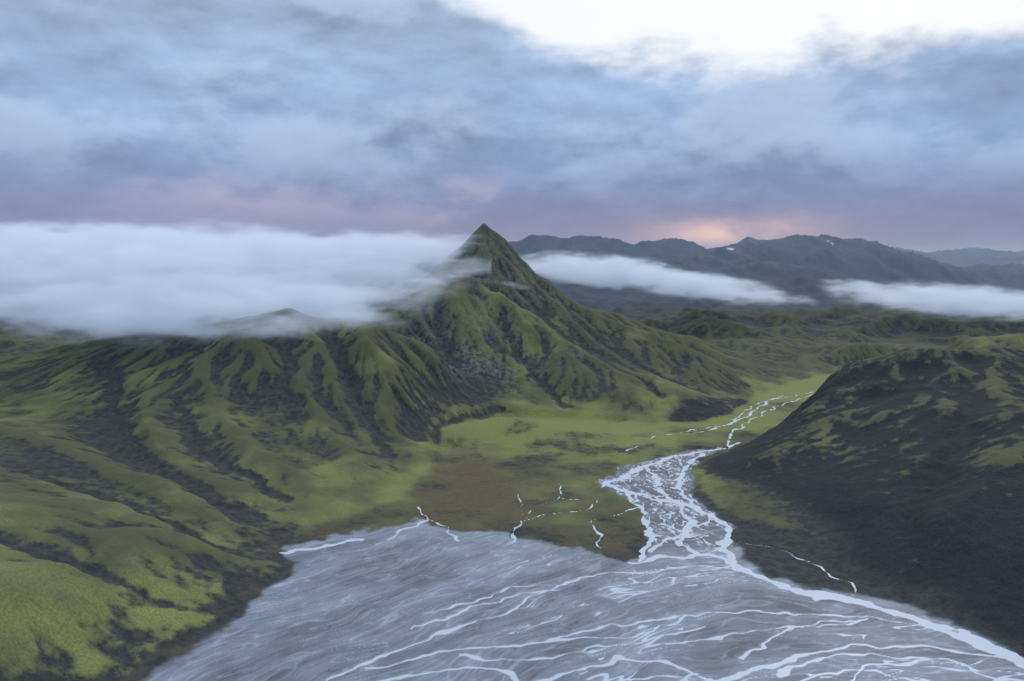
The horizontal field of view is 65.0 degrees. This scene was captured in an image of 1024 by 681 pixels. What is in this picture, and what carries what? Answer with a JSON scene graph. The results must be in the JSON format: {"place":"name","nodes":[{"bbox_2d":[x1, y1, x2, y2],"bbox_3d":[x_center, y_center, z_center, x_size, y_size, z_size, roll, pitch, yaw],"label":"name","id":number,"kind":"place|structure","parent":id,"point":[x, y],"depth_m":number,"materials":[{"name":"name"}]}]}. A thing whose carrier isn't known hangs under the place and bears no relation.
{"place":"outdoors","nodes":[
{"label":"outdoors","id":0,"kind":"place"},
{"bbox_2d":[0,308,544,680],"bbox_3d":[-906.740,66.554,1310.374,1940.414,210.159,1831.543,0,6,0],"label":"mossy hills","id":1,"kind":"structure","parent":0,"point":[157,485],"depth_m":1066.59,"materials":[{"name":"green plant"}]},
{"bbox_2d":[0,283,1023,680],"bbox_3d":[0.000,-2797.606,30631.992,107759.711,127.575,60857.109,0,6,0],"label":"ground","id":2,"kind":"structure","parent":0,"point":[484,473],"depth_m":1415.99,"materials":[{"name":"green plant"}]},
{"bbox_2d":[0,234,1023,304],"bbox_3d":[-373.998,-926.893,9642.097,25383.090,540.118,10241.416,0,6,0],"label":"distant mountain range","id":3,"kind":"structure","parent":0,"point":[809,269],"depth_m":6468.53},
{"bbox_2d":[0,0,1023,256],"label":"sky","id":4,"kind":"structure","parent":0,"point":[192,128],"materials":[{"name":"blue"}]},
{"bbox_2d":[311,223,800,422],"bbox_3d":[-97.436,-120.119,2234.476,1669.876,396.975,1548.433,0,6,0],"label":"mountain","id":5,"kind":"structure","parent":0,"point":[484,300],"depth_m":1831.22,"materials":[{"name":"green plant"}]},
{"bbox_2d":[145,446,1023,680],"bbox_3d":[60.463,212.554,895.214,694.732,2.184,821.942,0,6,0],"label":"river outwash plain","id":6,"kind":"structure","parent":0,"point":[324,614],"depth_m":676.24,"materials":[{"name":"grey gravel"}]},
{"bbox_2d":[280,392,1023,680],"bbox_3d":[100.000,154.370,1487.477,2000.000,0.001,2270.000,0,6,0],"label":"river","id":7,"kind":"structure","parent":0,"point":[980,643],"depth_m":684.05,"materials":[{"name":"white liquid"}]},
{"bbox_2d":[664,344,1023,647],"bbox_3d":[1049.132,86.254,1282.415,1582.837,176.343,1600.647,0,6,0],"label":"dark gravel hill","id":8,"kind":"structure","parent":0,"point":[902,469],"depth_m":976.45,"materials":[{"name":"black gravel"}]}
]}

